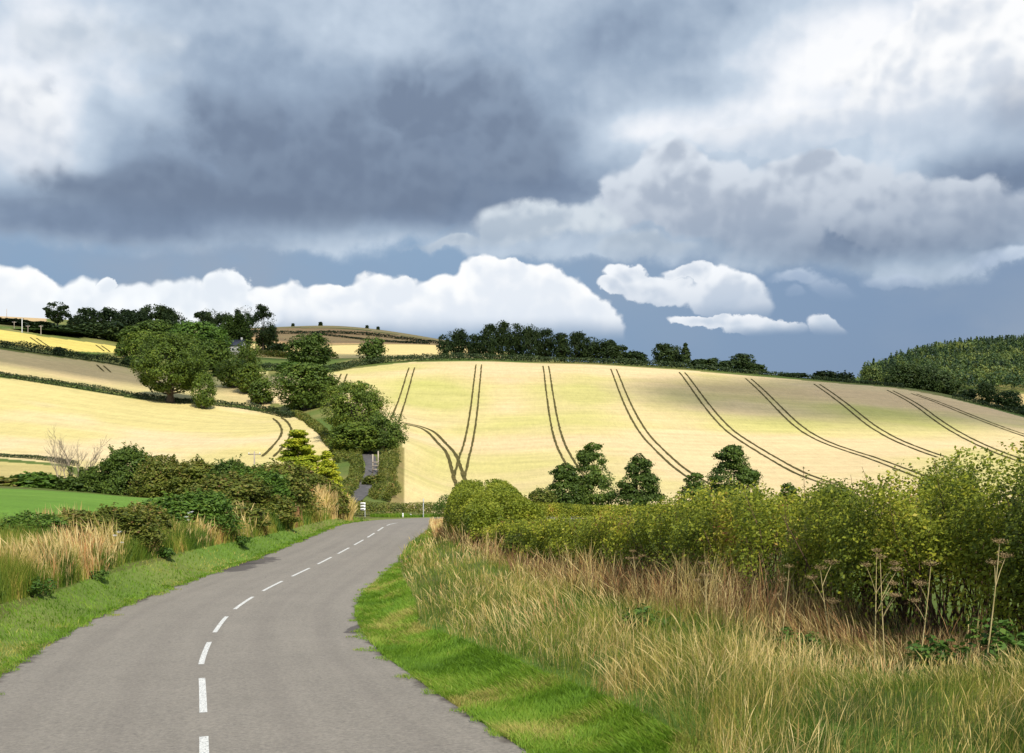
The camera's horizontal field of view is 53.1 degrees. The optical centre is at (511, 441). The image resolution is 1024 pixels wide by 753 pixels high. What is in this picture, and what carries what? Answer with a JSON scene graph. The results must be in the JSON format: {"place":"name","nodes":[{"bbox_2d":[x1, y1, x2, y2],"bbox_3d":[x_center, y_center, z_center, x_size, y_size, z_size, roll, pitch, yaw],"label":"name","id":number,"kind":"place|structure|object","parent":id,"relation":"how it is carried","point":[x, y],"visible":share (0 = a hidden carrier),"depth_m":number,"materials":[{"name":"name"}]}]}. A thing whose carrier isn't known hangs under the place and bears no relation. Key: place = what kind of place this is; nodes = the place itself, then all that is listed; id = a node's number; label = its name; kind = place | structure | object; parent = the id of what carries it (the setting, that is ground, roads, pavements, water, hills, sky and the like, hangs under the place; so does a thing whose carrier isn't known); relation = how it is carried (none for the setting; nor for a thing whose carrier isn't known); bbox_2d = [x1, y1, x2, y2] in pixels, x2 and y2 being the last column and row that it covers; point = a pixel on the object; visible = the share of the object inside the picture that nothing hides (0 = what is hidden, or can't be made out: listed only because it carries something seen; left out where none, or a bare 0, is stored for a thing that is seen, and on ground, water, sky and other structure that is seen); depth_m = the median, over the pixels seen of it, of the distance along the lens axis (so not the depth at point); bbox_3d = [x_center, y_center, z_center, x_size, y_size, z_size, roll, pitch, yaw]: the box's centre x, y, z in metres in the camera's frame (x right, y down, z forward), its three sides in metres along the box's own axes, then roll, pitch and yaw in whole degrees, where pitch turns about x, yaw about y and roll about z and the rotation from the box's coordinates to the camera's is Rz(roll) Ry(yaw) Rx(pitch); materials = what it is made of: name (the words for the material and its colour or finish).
{"place":"outdoors","nodes":[
{"label":"outdoors","id":0,"kind":"place"},
{"bbox_2d":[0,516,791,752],"bbox_3d":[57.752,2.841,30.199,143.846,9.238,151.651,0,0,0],"label":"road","id":1,"kind":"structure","parent":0,"point":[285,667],"depth_m":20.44,"materials":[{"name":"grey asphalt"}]},
{"bbox_2d":[198,523,393,752],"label":"road marking","id":2,"kind":"object","parent":1,"relation":"on","point":[203,744],"visible":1,"depth_m":19.42,"materials":[{"name":"paint"}]},
{"bbox_2d":[0,316,1023,752],"bbox_3d":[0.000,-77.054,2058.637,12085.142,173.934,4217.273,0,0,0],"label":"ground","id":3,"kind":"structure","parent":0,"point":[514,444],"depth_m":236.05,"materials":[{"name":"beige plant"}]},
{"bbox_2d":[0,510,70,533],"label":"shrub","id":4,"kind":"object","parent":3,"relation":"on","point":[52,519],"visible":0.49,"depth_m":41.58,"materials":[{"name":"green plant"}]},
{"bbox_2d":[8,471,63,488],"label":"bush","id":5,"kind":"object","parent":3,"relation":"on","point":[42,479],"visible":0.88,"depth_m":110.37,"materials":[{"name":"green plant"}]},
{"bbox_2d":[14,328,88,335],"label":"hedge","id":6,"kind":"object","parent":3,"relation":"on","point":[59,331],"visible":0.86,"depth_m":381.04,"materials":[{"name":"green plant"}]},
{"bbox_2d":[42,301,71,325],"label":"tree","id":7,"kind":"object","parent":3,"relation":"on","point":[57,315],"visible":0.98,"depth_m":437.74,"materials":[{"name":"green plant"}]},
{"bbox_2d":[0,340,137,367],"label":"hedge","id":8,"kind":"object","parent":3,"relation":"on","point":[70,353],"visible":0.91,"depth_m":321.04,"materials":[{"name":"green plant"}]},
{"bbox_2d":[54,476,87,491],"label":"bush","id":9,"kind":"object","parent":3,"relation":"on","point":[70,483],"visible":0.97,"depth_m":108.99,"materials":[{"name":"green plant"}]},
{"bbox_2d":[42,426,110,489],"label":"bare tree","id":10,"kind":"object","parent":3,"relation":"on","point":[66,461],"visible":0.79,"depth_m":112.32,"materials":[{"name":"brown plant"}]},
{"bbox_2d":[52,507,115,539],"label":"shrub","id":11,"kind":"object","parent":3,"relation":"on","point":[82,513],"visible":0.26,"depth_m":43.50,"materials":[{"name":"green plant"}]},
{"bbox_2d":[74,307,104,327],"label":"tree","id":12,"kind":"object","parent":3,"relation":"on","point":[86,313],"visible":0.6,"depth_m":417.43,"materials":[{"name":"green plant"}]},
{"bbox_2d":[78,462,117,492],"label":"bush","id":13,"kind":"object","parent":3,"relation":"on","point":[86,475],"visible":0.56,"depth_m":110.58,"materials":[{"name":"green plant"}]},
{"bbox_2d":[98,320,128,341],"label":"tree","id":14,"kind":"object","parent":3,"relation":"on","point":[114,330],"visible":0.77,"depth_m":394.88,"materials":[{"name":"green plant"}]},
{"bbox_2d":[82,441,155,495],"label":"bush","id":15,"kind":"object","parent":3,"relation":"on","point":[116,463],"visible":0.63,"depth_m":109.75,"materials":[{"name":"green plant"}]},
{"bbox_2d":[89,501,167,548],"bbox_3d":[-17.752,3.780,46.108,4.387,2.101,4.945,0,0,-31],"label":"shrub","id":16,"kind":"object","parent":3,"relation":"on","point":[141,523],"visible":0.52,"depth_m":45.29,"materials":[{"name":"green plant"}]},
{"bbox_2d":[121,330,156,355],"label":"tree","id":17,"kind":"object","parent":3,"relation":"on","point":[132,345],"visible":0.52,"depth_m":345.05,"materials":[{"name":"green plant"}]},
{"bbox_2d":[0,371,294,417],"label":"hedge","id":18,"kind":"object","parent":3,"relation":"on","point":[278,412],"visible":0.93,"depth_m":262.68,"materials":[{"name":"green plant"}]},
{"bbox_2d":[124,500,174,534],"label":"shrub","id":19,"kind":"object","parent":3,"relation":"on","point":[164,518],"visible":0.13,"depth_m":49.75,"materials":[{"name":"green plant"}]},
{"bbox_2d":[125,453,180,497],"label":"bush","id":20,"kind":"object","parent":3,"relation":"on","point":[153,472],"visible":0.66,"depth_m":105.74,"materials":[{"name":"green plant"}]},
{"bbox_2d":[134,319,173,343],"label":"tree","id":21,"kind":"object","parent":3,"relation":"on","point":[157,325],"visible":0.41,"depth_m":388.10,"materials":[{"name":"green plant"}]},
{"bbox_2d":[139,304,177,331],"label":"tree","id":22,"kind":"object","parent":3,"relation":"on","point":[161,311],"visible":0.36,"depth_m":410.95,"materials":[{"name":"green plant"}]},
{"bbox_2d":[0,502,327,593],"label":"dry grass","id":23,"kind":"structure","parent":3,"relation":"on","point":[99,540],"depth_m":39.10,"materials":[{"name":"beige plant"}]},
{"bbox_2d":[121,331,214,402],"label":"oak tree","id":24,"kind":"object","parent":3,"relation":"on","point":[149,367],"visible":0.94,"depth_m":257.36,"materials":[{"name":"green plant"}]},
{"bbox_2d":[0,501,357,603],"bbox_3d":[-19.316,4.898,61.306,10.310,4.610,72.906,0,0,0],"label":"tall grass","id":25,"kind":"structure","parent":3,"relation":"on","point":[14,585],"depth_m":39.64,"materials":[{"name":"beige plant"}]},
{"bbox_2d":[141,490,225,529],"bbox_3d":[-18.008,3.804,56.010,5.414,2.172,4.724,0,0,9],"label":"shrub","id":26,"kind":"object","parent":3,"relation":"on","point":[169,506],"visible":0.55,"depth_m":55.05,"materials":[{"name":"green plant"}]},
{"bbox_2d":[0,517,370,694],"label":"verge grass","id":27,"kind":"structure","parent":3,"relation":"on","point":[13,650],"depth_m":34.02,"materials":[{"name":"green plant"}]},
{"bbox_2d":[158,454,218,498],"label":"bush","id":28,"kind":"object","parent":3,"relation":"on","point":[188,475],"visible":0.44,"depth_m":103.96,"materials":[{"name":"green plant"}]},
{"bbox_2d":[162,320,231,350],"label":"tree","id":29,"kind":"object","parent":3,"relation":"on","point":[198,326],"visible":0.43,"depth_m":370.92,"materials":[{"name":"green plant"}]},
{"bbox_2d":[188,371,217,408],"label":"tree","id":30,"kind":"object","parent":3,"relation":"on","point":[204,401],"visible":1,"depth_m":257.23,"materials":[{"name":"green plant"}]},
{"bbox_2d":[187,339,232,368],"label":"tree","id":31,"kind":"object","parent":3,"relation":"on","point":[220,353],"visible":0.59,"depth_m":346.72,"materials":[{"name":"green plant"}]},
{"bbox_2d":[172,487,249,532],"bbox_3d":[-17.046,3.809,57.009,4.518,2.508,4.635,0,0,1],"label":"shrub","id":32,"kind":"object","parent":3,"relation":"on","point":[223,507],"visible":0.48,"depth_m":56.28,"materials":[{"name":"green plant"}]},
{"bbox_2d":[206,453,253,478],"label":"bush","id":33,"kind":"object","parent":3,"relation":"on","point":[228,466],"visible":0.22,"depth_m":103.04,"materials":[{"name":"green plant"}]},
{"bbox_2d":[214,358,247,387],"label":"tree","id":34,"kind":"object","parent":3,"relation":"on","point":[228,372],"visible":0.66,"depth_m":297.81,"materials":[{"name":"green plant"}]},
{"bbox_2d":[182,469,282,516],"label":"shrub","id":35,"kind":"object","parent":3,"relation":"on","point":[240,490],"visible":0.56,"depth_m":68.57,"materials":[{"name":"green plant"}]},
{"bbox_2d":[231,313,254,346],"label":"pine tree","id":36,"kind":"object","parent":3,"relation":"on","point":[245,327],"visible":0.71,"depth_m":429.88,"materials":[{"name":"green plant"}]},
{"bbox_2d":[230,339,262,371],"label":"tree","id":37,"kind":"object","parent":3,"relation":"on","point":[248,354],"visible":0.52,"depth_m":328.50,"materials":[{"name":"green plant"}]},
{"bbox_2d":[231,363,269,392],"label":"tree","id":38,"kind":"object","parent":3,"relation":"on","point":[243,380],"visible":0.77,"depth_m":287.91,"materials":[{"name":"green plant"}]},
{"bbox_2d":[233,501,274,525],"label":"shrub","id":39,"kind":"object","parent":3,"relation":"on","point":[249,512],"visible":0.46,"depth_m":63.26,"materials":[{"name":"green plant"}]},
{"bbox_2d":[245,378,275,403],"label":"tree","id":40,"kind":"object","parent":3,"relation":"on","point":[257,394],"visible":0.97,"depth_m":274.40,"materials":[{"name":"green plant"}]},
{"bbox_2d":[226,463,298,506],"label":"shrub","id":41,"kind":"object","parent":3,"relation":"on","point":[276,480],"visible":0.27,"depth_m":74.41,"materials":[{"name":"green plant"}]},
{"bbox_2d":[249,304,276,350],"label":"tree","id":42,"kind":"object","parent":3,"relation":"on","point":[263,336],"visible":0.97,"depth_m":453.59,"materials":[{"name":"green plant"}]},
{"bbox_2d":[250,494,301,523],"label":"shrub","id":43,"kind":"object","parent":3,"relation":"on","point":[284,505],"visible":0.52,"depth_m":70.31,"materials":[{"name":"green plant"}]},
{"bbox_2d":[244,458,329,513],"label":"shrub","id":44,"kind":"object","parent":3,"relation":"on","point":[299,479],"visible":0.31,"depth_m":79.07,"materials":[{"name":"green plant"}]},
{"bbox_2d":[266,429,321,471],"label":"cypress","id":45,"kind":"object","parent":3,"relation":"on","point":[299,452],"visible":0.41,"depth_m":117.25,"materials":[{"name":"green plant"}]},
{"bbox_2d":[270,361,340,409],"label":"tree","id":46,"kind":"object","parent":3,"relation":"on","point":[315,380],"visible":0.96,"depth_m":258.28,"materials":[{"name":"green plant"}]},
{"bbox_2d":[280,332,334,364],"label":"tree","id":47,"kind":"object","parent":3,"relation":"on","point":[310,346],"visible":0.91,"depth_m":369.88,"materials":[{"name":"green plant"}]},
{"bbox_2d":[291,410,348,462],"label":"hedge","id":48,"kind":"object","parent":3,"relation":"on","point":[308,420],"visible":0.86,"depth_m":207.24,"materials":[{"name":"green plant"}]},
{"bbox_2d":[288,483,357,520],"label":"dry grass","id":49,"kind":"structure","parent":3,"relation":"on","point":[328,502],"depth_m":86.28,"materials":[{"name":"beige plant"}]},
{"bbox_2d":[313,450,351,498],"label":"cypress","id":50,"kind":"object","parent":3,"relation":"on","point":[326,466],"visible":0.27,"depth_m":111.49,"materials":[{"name":"green plant"}]},
{"bbox_2d":[315,480,351,513],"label":"shrub","id":51,"kind":"object","parent":3,"relation":"on","point":[338,489],"visible":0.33,"depth_m":87.41,"materials":[{"name":"green plant"}]},
{"bbox_2d":[253,329,444,343],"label":"hedge","id":52,"kind":"object","parent":3,"relation":"on","point":[355,332],"visible":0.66,"depth_m":725.74,"materials":[{"name":"plant"}]},
{"bbox_2d":[339,445,365,496],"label":"hedge","id":53,"kind":"object","parent":3,"relation":"on","point":[354,477],"visible":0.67,"depth_m":150.78,"materials":[{"name":"green plant"}]},
{"bbox_2d":[324,421,383,452],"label":"roadside tree","id":54,"kind":"object","parent":3,"relation":"on","point":[350,435],"visible":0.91,"depth_m":179.28,"materials":[{"name":"green plant"}]},
{"bbox_2d":[318,380,393,426],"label":"roadside tree","id":55,"kind":"object","parent":3,"relation":"on","point":[362,398],"visible":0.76,"depth_m":193.72,"materials":[{"name":"green plant"}]},
{"bbox_2d":[351,451,377,501],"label":"lane","id":56,"kind":"structure","parent":3,"relation":"on","point":[361,492],"depth_m":155.12,"materials":[{"name":"grey asphalt"}]},
{"bbox_2d":[355,336,388,362],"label":"tree","id":57,"kind":"object","parent":3,"relation":"on","point":[370,350],"visible":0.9,"depth_m":381.70,"materials":[{"name":"green plant"}]},
{"bbox_2d":[368,446,401,500],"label":"hedge","id":58,"kind":"object","parent":3,"relation":"on","point":[391,486],"visible":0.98,"depth_m":149.07,"materials":[{"name":"green plant"}]},
{"bbox_2d":[364,411,409,450],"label":"roadside tree","id":59,"kind":"object","parent":3,"relation":"on","point":[392,436],"visible":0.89,"depth_m":180.47,"materials":[{"name":"green plant"}]},
{"bbox_2d":[353,500,444,515],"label":"hedge","id":60,"kind":"object","parent":3,"relation":"on","point":[402,508],"visible":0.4,"depth_m":100.84,"materials":[{"name":"green plant"}]},
{"bbox_2d":[445,328,469,357],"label":"tree","id":61,"kind":"object","parent":3,"relation":"on","point":[459,338],"visible":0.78,"depth_m":402.67,"materials":[{"name":"green plant"}]},
{"bbox_2d":[259,352,693,371],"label":"hedge","id":62,"kind":"object","parent":3,"relation":"on","point":[334,366],"visible":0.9,"depth_m":378.93,"materials":[{"name":"green plant"}]},
{"bbox_2d":[479,323,500,358],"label":"tree","id":63,"kind":"object","parent":3,"relation":"on","point":[488,342],"visible":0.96,"depth_m":396.29,"materials":[{"name":"green plant"}]},
{"bbox_2d":[443,478,544,547],"bbox_3d":[-1.361,4.114,58.817,5.337,3.666,22.119,0,0,-4],"label":"hedge","id":64,"kind":"object","parent":3,"relation":"on","point":[473,506],"visible":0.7,"depth_m":51.56,"materials":[{"name":"green plant"}]},
{"bbox_2d":[494,320,512,358],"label":"tree","id":65,"kind":"object","parent":3,"relation":"on","point":[504,340],"visible":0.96,"depth_m":398.52,"materials":[{"name":"green plant"}]},
{"bbox_2d":[505,323,525,359],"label":"tree","id":66,"kind":"object","parent":3,"relation":"on","point":[515,342],"visible":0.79,"depth_m":399.98,"materials":[{"name":"green plant"}]},
{"bbox_2d":[517,323,542,360],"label":"tree","id":67,"kind":"object","parent":3,"relation":"on","point":[530,335],"visible":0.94,"depth_m":396.30,"materials":[{"name":"green plant"}]},
{"bbox_2d":[523,488,557,507],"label":"bush","id":68,"kind":"object","parent":3,"relation":"on","point":[540,495],"visible":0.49,"depth_m":99.24,"materials":[{"name":"green plant"}]},
{"bbox_2d":[536,327,554,359],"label":"tree","id":69,"kind":"object","parent":3,"relation":"on","point":[548,343],"visible":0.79,"depth_m":399.55,"materials":[{"name":"green plant"}]},
{"bbox_2d":[549,332,571,361],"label":"tree","id":70,"kind":"object","parent":3,"relation":"on","point":[561,348],"visible":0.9,"depth_m":394.13,"materials":[{"name":"green plant"}]},
{"bbox_2d":[345,527,775,752],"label":"verge grass","id":71,"kind":"structure","parent":3,"relation":"on","point":[566,726],"depth_m":16.82,"materials":[{"name":"green plant"}]},
{"bbox_2d":[478,513,643,574],"bbox_3d":[1.666,3.870,40.494,3.881,2.908,18.374,0,0,-12],"label":"hedge","id":72,"kind":"object","parent":3,"relation":"on","point":[546,535],"visible":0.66,"depth_m":36.96,"materials":[{"name":"green plant"}]},
{"bbox_2d":[545,462,590,515],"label":"alder tree","id":73,"kind":"object","parent":3,"relation":"on","point":[568,476],"visible":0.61,"depth_m":109.11,"materials":[{"name":"green plant"}]},
{"bbox_2d":[566,330,585,361],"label":"tree","id":74,"kind":"object","parent":3,"relation":"on","point":[576,340],"visible":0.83,"depth_m":398.22,"materials":[{"name":"green plant"}]},
{"bbox_2d":[568,442,620,515],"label":"alder tree","id":75,"kind":"object","parent":3,"relation":"on","point":[587,455],"visible":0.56,"depth_m":110.86,"materials":[{"name":"green plant"}]},
{"bbox_2d":[593,338,619,362],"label":"tree","id":76,"kind":"object","parent":3,"relation":"on","point":[606,348],"visible":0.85,"depth_m":393.52,"materials":[{"name":"green plant"}]},
{"bbox_2d":[612,453,665,508],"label":"alder tree","id":77,"kind":"object","parent":3,"relation":"on","point":[633,494],"visible":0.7,"depth_m":107.03,"materials":[{"name":"green plant"}]},
{"bbox_2d":[621,603,677,629],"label":"weed clump","id":78,"kind":"object","parent":3,"relation":"on","point":[644,610],"visible":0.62,"depth_m":19.85,"materials":[{"name":"green plant"}]},
{"bbox_2d":[651,343,678,364],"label":"tree","id":79,"kind":"object","parent":3,"relation":"on","point":[666,350],"visible":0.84,"depth_m":389.48,"materials":[{"name":"green plant"}]},
{"bbox_2d":[534,502,813,519],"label":"hedge","id":80,"kind":"object","parent":3,"relation":"on","point":[554,509],"visible":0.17,"depth_m":87.12,"materials":[{"name":"green plant"}]},
{"bbox_2d":[674,472,710,503],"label":"alder tree","id":81,"kind":"object","parent":3,"relation":"on","point":[697,476],"visible":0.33,"depth_m":103.44,"materials":[{"name":"green plant"}]},
{"bbox_2d":[393,523,1023,752],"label":"tall grass","id":82,"kind":"structure","parent":3,"relation":"on","point":[760,676],"depth_m":14.37,"materials":[{"name":"beige plant"}]},
{"bbox_2d":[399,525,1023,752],"bbox_3d":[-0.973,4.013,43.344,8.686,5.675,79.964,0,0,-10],"label":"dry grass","id":83,"kind":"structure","parent":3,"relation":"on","point":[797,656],"depth_m":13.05,"materials":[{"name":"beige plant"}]},
{"bbox_2d":[705,444,763,504],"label":"alder tree","id":84,"kind":"object","parent":3,"relation":"on","point":[743,473],"visible":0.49,"depth_m":104.77,"materials":[{"name":"green plant"}]},
{"bbox_2d":[568,478,901,618],"bbox_3d":[4.636,2.564,25.692,3.913,3.602,15.511,0,0,-11],"label":"hedge","id":85,"kind":"object","parent":3,"relation":"on","point":[714,528],"visible":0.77,"depth_m":22.59,"materials":[{"name":"green plant"}]},
{"bbox_2d":[729,353,756,371],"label":"tree","id":86,"kind":"object","parent":3,"relation":"on","point":[741,361],"visible":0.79,"depth_m":389.18,"materials":[{"name":"green plant"}]},
{"bbox_2d":[773,626,823,655],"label":"weed clump","id":87,"kind":"object","parent":3,"relation":"on","point":[813,637],"visible":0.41,"depth_m":15.59,"materials":[{"name":"green plant"}]},
{"bbox_2d":[693,364,904,387],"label":"hedge","id":88,"kind":"object","parent":3,"relation":"on","point":[794,375],"visible":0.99,"depth_m":379.02,"materials":[{"name":"plant"}]},
{"bbox_2d":[755,437,1023,655],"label":"hedge","id":89,"kind":"object","parent":3,"relation":"on","point":[949,537],"visible":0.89,"depth_m":15.38,"materials":[{"name":"green plant"}]},
{"bbox_2d":[895,361,923,388],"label":"tree","id":90,"kind":"object","parent":3,"relation":"on","point":[910,369],"visible":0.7,"depth_m":421.15,"materials":[{"name":"green plant"}]},
{"bbox_2d":[912,366,939,391],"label":"tree","id":91,"kind":"object","parent":3,"relation":"on","point":[925,380],"visible":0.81,"depth_m":417.56,"materials":[{"name":"green plant"}]},
{"bbox_2d":[904,633,974,672],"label":"weed clump","id":92,"kind":"object","parent":3,"relation":"on","point":[926,649],"visible":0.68,"depth_m":12.89,"materials":[{"name":"green plant"}]},
{"bbox_2d":[857,333,1023,388],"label":"wood","id":93,"kind":"object","parent":3,"relation":"on","point":[975,361],"visible":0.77,"depth_m":826.48,"materials":[{"name":"green plant"}]},
{"bbox_2d":[929,371,955,393],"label":"tree","id":94,"kind":"object","parent":3,"relation":"on","point":[941,380],"visible":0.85,"depth_m":412.84,"materials":[{"name":"green plant"}]},
{"bbox_2d":[915,455,985,510],"bbox_3d":[19.041,2.601,45.016,3.994,4.099,3.817,0,0,29],"label":"bush","id":95,"kind":"object","parent":3,"relation":"on","point":[946,466],"visible":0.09,"depth_m":44.72,"materials":[{"name":"green plant"}]},
{"bbox_2d":[973,381,999,402],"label":"tree","id":96,"kind":"object","parent":3,"relation":"on","point":[985,391],"visible":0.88,"depth_m":369.97,"materials":[{"name":"green plant"}]},
{"bbox_2d":[952,392,1023,414],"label":"hedge","id":97,"kind":"object","parent":3,"relation":"on","point":[1001,407],"visible":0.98,"depth_m":346.51,"materials":[{"name":"green plant"}]},
{"bbox_2d":[963,617,1023,666],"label":"weed clump","id":98,"kind":"object","parent":3,"relation":"on","point":[1005,637],"visible":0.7,"depth_m":12.14,"materials":[{"name":"green plant"}]},
{"bbox_2d":[984,538,1012,668],"bbox_3d":[5.749,1.933,12.080,0.316,1.604,0.357,0,0,28],"label":"hogweed","id":99,"kind":"object","parent":3,"relation":"on","point":[1005,557],"visible":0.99,"depth_m":12.01,"materials":[{"name":"brown plant"}]},
{"bbox_2d":[992,390,1023,409],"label":"tree","id":100,"kind":"object","parent":3,"relation":"on","point":[1013,399],"visible":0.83,"depth_m":360.25,"materials":[{"name":"green plant"}]},
{"bbox_2d":[0,0,1023,377],"label":"sky","id":101,"kind":"structure","parent":0,"point":[795,186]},
{"bbox_2d":[433,520,1022,666],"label":"dry stems","id":102,"kind":"object","parent":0,"point":[731,591],"visible":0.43,"depth_m":19.50,"materials":[{"name":"brown plant"}]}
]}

